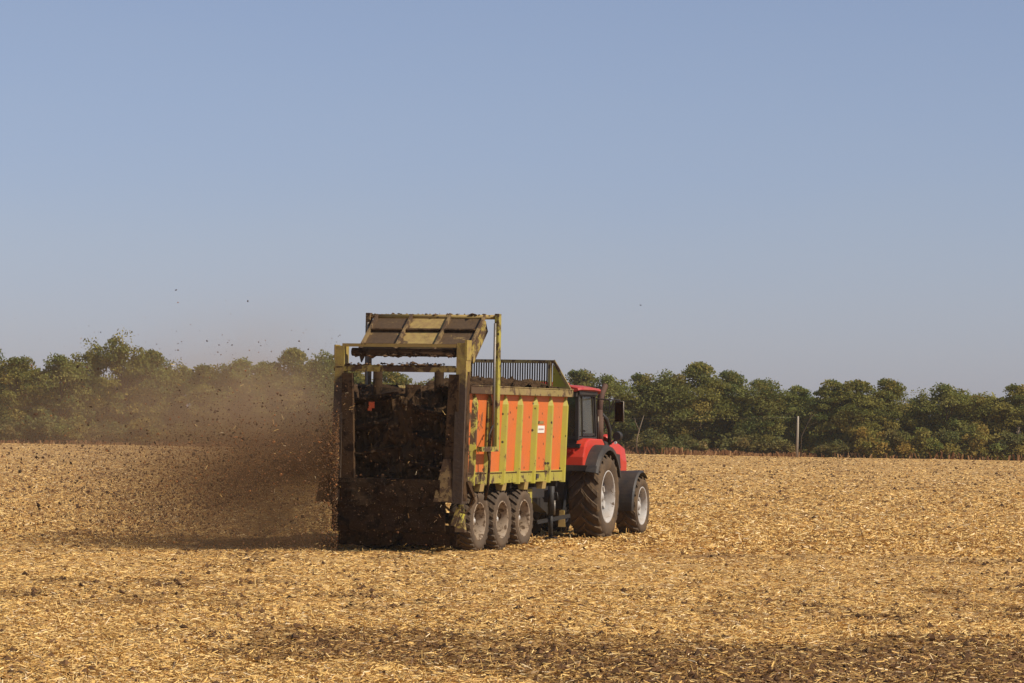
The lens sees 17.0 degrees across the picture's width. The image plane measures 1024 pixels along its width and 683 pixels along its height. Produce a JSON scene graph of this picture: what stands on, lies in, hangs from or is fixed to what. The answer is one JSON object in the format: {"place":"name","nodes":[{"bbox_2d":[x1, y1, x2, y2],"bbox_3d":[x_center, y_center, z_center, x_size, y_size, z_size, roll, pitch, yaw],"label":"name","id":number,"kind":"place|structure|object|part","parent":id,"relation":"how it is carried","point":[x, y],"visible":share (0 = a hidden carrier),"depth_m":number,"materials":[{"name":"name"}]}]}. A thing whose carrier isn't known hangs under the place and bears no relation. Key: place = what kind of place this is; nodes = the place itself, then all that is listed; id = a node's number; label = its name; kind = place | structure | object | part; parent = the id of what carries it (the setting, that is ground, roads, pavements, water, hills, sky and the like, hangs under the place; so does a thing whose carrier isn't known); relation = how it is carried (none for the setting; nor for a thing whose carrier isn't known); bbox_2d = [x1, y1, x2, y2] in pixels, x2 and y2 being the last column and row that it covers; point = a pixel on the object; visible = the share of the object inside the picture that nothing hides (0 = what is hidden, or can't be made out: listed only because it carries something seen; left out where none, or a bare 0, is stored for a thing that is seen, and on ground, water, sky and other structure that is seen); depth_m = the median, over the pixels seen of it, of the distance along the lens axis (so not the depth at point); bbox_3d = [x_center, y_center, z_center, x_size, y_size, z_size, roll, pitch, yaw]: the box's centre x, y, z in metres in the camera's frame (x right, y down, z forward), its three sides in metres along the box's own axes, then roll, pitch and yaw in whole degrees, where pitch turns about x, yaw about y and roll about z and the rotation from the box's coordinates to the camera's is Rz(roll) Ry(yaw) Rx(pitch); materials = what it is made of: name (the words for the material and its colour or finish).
{"place":"outdoors","nodes":[
{"label":"outdoors","id":0,"kind":"place"},
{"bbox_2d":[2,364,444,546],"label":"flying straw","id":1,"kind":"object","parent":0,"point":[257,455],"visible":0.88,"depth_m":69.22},
{"bbox_2d":[0,427,1023,682],"bbox_3d":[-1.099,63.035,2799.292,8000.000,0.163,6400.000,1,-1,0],"label":"field","id":2,"kind":"structure","parent":0,"point":[628,459],"depth_m":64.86,"materials":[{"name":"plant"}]},
{"bbox_2d":[0,349,17,416],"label":"deciduous tree","id":3,"kind":"object","parent":2,"relation":"on","point":[1,392],"visible":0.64,"depth_m":266.58,"materials":[{"name":"green plant"}]},
{"bbox_2d":[0,415,24,441],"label":"shrub","id":4,"kind":"object","parent":2,"relation":"on","point":[8,431],"visible":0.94,"depth_m":261.97,"materials":[{"name":"green plant"}]},
{"bbox_2d":[0,355,54,439],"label":"deciduous tree","id":5,"kind":"object","parent":2,"relation":"on","point":[15,374],"visible":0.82,"depth_m":265.26,"materials":[{"name":"green plant"}]},
{"bbox_2d":[22,408,63,443],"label":"shrub","id":6,"kind":"object","parent":2,"relation":"on","point":[44,426],"visible":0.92,"depth_m":262.19,"materials":[{"name":"green plant"}]},
{"bbox_2d":[27,352,97,429],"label":"deciduous tree","id":7,"kind":"object","parent":2,"relation":"on","point":[62,368],"visible":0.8,"depth_m":265.33,"materials":[{"name":"green plant"}]},
{"bbox_2d":[47,414,95,443],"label":"shrub","id":8,"kind":"object","parent":2,"relation":"on","point":[76,421],"visible":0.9,"depth_m":262.35,"materials":[{"name":"green plant"}]},
{"bbox_2d":[59,337,118,434],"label":"deciduous tree","id":9,"kind":"object","parent":2,"relation":"on","point":[94,364],"visible":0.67,"depth_m":266.82,"materials":[{"name":"green plant"}]},
{"bbox_2d":[81,327,158,432],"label":"deciduous tree","id":10,"kind":"object","parent":2,"relation":"on","point":[118,358],"visible":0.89,"depth_m":266.46,"materials":[{"name":"green plant"}]},
{"bbox_2d":[124,414,170,445],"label":"shrub","id":11,"kind":"object","parent":2,"relation":"on","point":[151,420],"visible":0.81,"depth_m":262.35,"materials":[{"name":"green plant"}]},
{"bbox_2d":[107,348,190,438],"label":"deciduous tree","id":12,"kind":"object","parent":2,"relation":"on","point":[156,409],"visible":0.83,"depth_m":266.72,"materials":[{"name":"green plant"}]},
{"bbox_2d":[149,358,200,439],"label":"deciduous tree","id":13,"kind":"object","parent":2,"relation":"on","point":[183,369],"visible":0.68,"depth_m":267.76,"materials":[{"name":"green plant"}]},
{"bbox_2d":[174,363,236,441],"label":"deciduous tree","id":14,"kind":"object","parent":2,"relation":"on","point":[203,378],"visible":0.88,"depth_m":265.12,"materials":[{"name":"green plant"}]},
{"bbox_2d":[200,422,243,444],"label":"shrub","id":15,"kind":"object","parent":2,"relation":"on","point":[209,429],"visible":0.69,"depth_m":262.43,"materials":[{"name":"brown plant"}]},
{"bbox_2d":[0,302,452,552],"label":"manure spray","id":16,"kind":"object","parent":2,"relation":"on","point":[324,454],"visible":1,"depth_m":69.45,"materials":[{"name":"soil"}]},
{"bbox_2d":[197,356,267,434],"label":"deciduous tree","id":17,"kind":"object","parent":2,"relation":"on","point":[241,365],"visible":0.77,"depth_m":265.16,"materials":[{"name":"green plant"}]},
{"bbox_2d":[241,421,282,443],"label":"shrub","id":18,"kind":"object","parent":2,"relation":"on","point":[264,428],"visible":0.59,"depth_m":262.83,"materials":[{"name":"brown plant"}]},
{"bbox_2d":[227,361,300,442],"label":"deciduous tree","id":19,"kind":"object","parent":2,"relation":"on","point":[258,408],"visible":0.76,"depth_m":265.78,"materials":[{"name":"green plant"}]},
{"bbox_2d":[253,347,332,432],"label":"deciduous tree","id":20,"kind":"object","parent":2,"relation":"on","point":[294,357],"visible":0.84,"depth_m":265.78,"materials":[{"name":"green plant"}]},
{"bbox_2d":[288,349,359,442],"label":"deciduous tree","id":21,"kind":"object","parent":2,"relation":"on","point":[321,369],"visible":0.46,"depth_m":265.79,"materials":[{"name":"green plant"}]},
{"bbox_2d":[325,364,364,439],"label":"deciduous tree","id":22,"kind":"object","parent":2,"relation":"on","point":[361,378],"visible":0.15,"depth_m":267.34,"materials":[{"name":"green plant"}]},
{"bbox_2d":[371,372,413,385],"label":"deciduous tree","id":23,"kind":"object","parent":2,"relation":"on","point":[397,378],"visible":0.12,"depth_m":267.42,"materials":[{"name":"green plant"}]},
{"bbox_2d":[414,375,446,385],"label":"deciduous tree","id":24,"kind":"object","parent":2,"relation":"on","point":[420,382],"visible":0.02,"depth_m":267.58,"materials":[{"name":"green plant"}]},
{"bbox_2d":[316,313,573,551],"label":"manure spreader","id":25,"kind":"object","parent":2,"relation":"on","point":[505,449],"visible":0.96,"depth_m":70.24,"materials":[{"name":"orange paint"}]},
{"bbox_2d":[354,376,558,478],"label":"manure load","id":26,"kind":"object","parent":25,"relation":"on","point":[389,438],"visible":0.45,"depth_m":70.04},
{"bbox_2d":[0,362,1022,455],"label":"woodland","id":27,"kind":"object","parent":2,"relation":"on","point":[809,448],"visible":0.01,"depth_m":273.74,"materials":[{"name":"green plant"}]},
{"bbox_2d":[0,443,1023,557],"bbox_3d":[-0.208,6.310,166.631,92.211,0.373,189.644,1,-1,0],"label":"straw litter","id":28,"kind":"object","parent":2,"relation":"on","point":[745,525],"visible":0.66,"depth_m":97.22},
{"bbox_2d":[0,443,1023,682],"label":"soil clods","id":29,"kind":"object","parent":2,"relation":"on","point":[912,650],"visible":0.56,"depth_m":45.00,"materials":[{"name":"brown soil"}]},
{"bbox_2d":[565,368,612,436],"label":"deciduous tree","id":30,"kind":"object","parent":2,"relation":"on","point":[582,377],"visible":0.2,"depth_m":266.49,"materials":[{"name":"green plant"}]},
{"bbox_2d":[530,382,649,537],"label":"tractor","id":31,"kind":"object","parent":2,"relation":"on","point":[601,490],"visible":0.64,"depth_m":79.57,"materials":[{"name":"metal"}]},
{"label":"side window","id":32,"kind":"part","parent":31,"relation":"part of","materials":[{"name":"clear glass"}]},
{"bbox_2d":[591,373,641,445],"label":"deciduous tree","id":33,"kind":"object","parent":2,"relation":"on","point":[625,428],"visible":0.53,"depth_m":265.28,"materials":[{"name":"green plant"}]},
{"bbox_2d":[612,372,665,446],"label":"deciduous tree","id":34,"kind":"object","parent":2,"relation":"on","point":[641,383],"visible":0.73,"depth_m":266.20,"materials":[{"name":"green plant"}]},
{"bbox_2d":[635,416,643,453],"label":"bare sapling","id":35,"kind":"object","parent":2,"relation":"on","point":[637,435],"visible":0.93,"depth_m":261.68,"materials":[{"name":"brown plant"}]},
{"bbox_2d":[626,428,676,453],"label":"shrub","id":36,"kind":"object","parent":2,"relation":"on","point":[650,440],"visible":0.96,"depth_m":261.98,"materials":[{"name":"green plant"}]},
{"bbox_2d":[635,368,703,444],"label":"deciduous tree","id":37,"kind":"object","parent":2,"relation":"on","point":[661,392],"visible":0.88,"depth_m":264.81,"materials":[{"name":"green plant"}]},
{"bbox_2d":[672,433,710,451],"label":"shrub","id":38,"kind":"object","parent":2,"relation":"on","point":[694,444],"visible":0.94,"depth_m":263.00,"materials":[{"name":"green plant"}]},
{"bbox_2d":[655,361,749,443],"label":"deciduous tree","id":39,"kind":"object","parent":2,"relation":"on","point":[707,385],"visible":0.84,"depth_m":265.81,"materials":[{"name":"green plant"}]},
{"bbox_2d":[703,370,760,446],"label":"deciduous tree","id":40,"kind":"object","parent":2,"relation":"on","point":[734,381],"visible":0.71,"depth_m":267.37,"materials":[{"name":"green plant"}]},
{"bbox_2d":[714,428,758,452],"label":"shrub","id":41,"kind":"object","parent":2,"relation":"on","point":[744,443],"visible":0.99,"depth_m":262.48,"materials":[{"name":"green plant"}]},
{"bbox_2d":[733,377,808,449],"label":"deciduous tree","id":42,"kind":"object","parent":2,"relation":"on","point":[765,391],"visible":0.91,"depth_m":264.97,"materials":[{"name":"green plant"}]},
{"bbox_2d":[754,436,795,454],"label":"shrub","id":43,"kind":"object","parent":2,"relation":"on","point":[777,445],"visible":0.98,"depth_m":262.53,"materials":[{"name":"green plant"}]},
{"bbox_2d":[796,416,798,456],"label":"wooden pole","id":44,"kind":"object","parent":2,"relation":"on","point":[797,436],"visible":0.79,"depth_m":259.85,"materials":[{"name":"grey wood"}]},
{"bbox_2d":[0,406,796,418],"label":"overhead wire","id":45,"kind":"object","parent":44,"relation":"attached to","point":[295,410],"visible":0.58,"depth_m":259.94,"materials":[{"name":"metal"}]},
{"bbox_2d":[775,385,827,451],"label":"deciduous tree","id":46,"kind":"object","parent":2,"relation":"on","point":[799,393],"visible":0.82,"depth_m":267.43,"materials":[{"name":"green plant"}]},
{"bbox_2d":[800,412,813,456],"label":"bare sapling","id":47,"kind":"object","parent":2,"relation":"on","point":[802,434],"visible":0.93,"depth_m":261.47,"materials":[{"name":"brown plant"}]},
{"bbox_2d":[803,378,859,447],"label":"deciduous tree","id":48,"kind":"object","parent":2,"relation":"on","point":[818,406],"visible":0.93,"depth_m":265.35,"materials":[{"name":"green plant"}]},
{"bbox_2d":[810,439,859,457],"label":"shrub","id":49,"kind":"object","parent":2,"relation":"on","point":[830,449],"visible":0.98,"depth_m":262.66,"materials":[{"name":"green plant"}]},
{"bbox_2d":[809,379,901,445],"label":"deciduous tree","id":50,"kind":"object","parent":2,"relation":"on","point":[856,387],"visible":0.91,"depth_m":264.79,"materials":[{"name":"green plant"}]},
{"bbox_2d":[846,426,893,457],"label":"shrub","id":51,"kind":"object","parent":2,"relation":"on","point":[863,444],"visible":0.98,"depth_m":262.29,"materials":[{"name":"green plant"}]},
{"bbox_2d":[859,378,918,450],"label":"deciduous tree","id":52,"kind":"object","parent":2,"relation":"on","point":[894,389],"visible":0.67,"depth_m":266.14,"materials":[{"name":"green plant"}]},
{"bbox_2d":[869,428,915,458],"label":"shrub","id":53,"kind":"object","parent":2,"relation":"on","point":[896,437],"visible":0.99,"depth_m":262.66,"materials":[{"name":"green plant"}]},
{"bbox_2d":[897,387,943,450],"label":"deciduous tree","id":54,"kind":"object","parent":2,"relation":"on","point":[931,426],"visible":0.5,"depth_m":266.93,"materials":[{"name":"green plant"}]},
{"bbox_2d":[904,427,950,458],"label":"shrub","id":55,"kind":"object","parent":2,"relation":"on","point":[922,446],"visible":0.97,"depth_m":262.59,"materials":[{"name":"green plant"}]},
{"bbox_2d":[913,382,982,450],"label":"deciduous tree","id":56,"kind":"object","parent":2,"relation":"on","point":[934,405],"visible":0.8,"depth_m":265.37,"materials":[{"name":"green plant"}]},
{"bbox_2d":[932,427,977,459],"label":"shrub","id":57,"kind":"object","parent":2,"relation":"on","point":[946,437],"visible":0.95,"depth_m":262.85,"materials":[{"name":"green plant"}]},
{"bbox_2d":[955,423,996,459],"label":"shrub","id":58,"kind":"object","parent":2,"relation":"on","point":[974,450],"visible":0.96,"depth_m":262.87,"materials":[{"name":"green plant"}]},
{"bbox_2d":[937,391,1018,453],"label":"deciduous tree","id":59,"kind":"object","parent":2,"relation":"on","point":[981,409],"visible":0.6,"depth_m":266.20,"materials":[{"name":"green plant"}]},
{"bbox_2d":[984,383,1023,452],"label":"deciduous tree","id":60,"kind":"object","parent":2,"relation":"on","point":[1014,409],"visible":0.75,"depth_m":265.09,"materials":[{"name":"green plant"}]},
{"bbox_2d":[985,430,1023,460],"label":"shrub","id":61,"kind":"object","parent":2,"relation":"on","point":[1016,446],"visible":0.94,"depth_m":262.84,"materials":[{"name":"green plant"}]},
{"bbox_2d":[0,438,1023,460],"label":"dry grass","id":62,"kind":"structure","parent":0,"point":[709,451],"depth_m":261.68,"materials":[{"name":"brown plant"}]},
{"bbox_2d":[0,0,1023,419],"label":"sky","id":63,"kind":"structure","parent":0,"point":[804,193],"materials":[{"name":"blue"}]}
]}

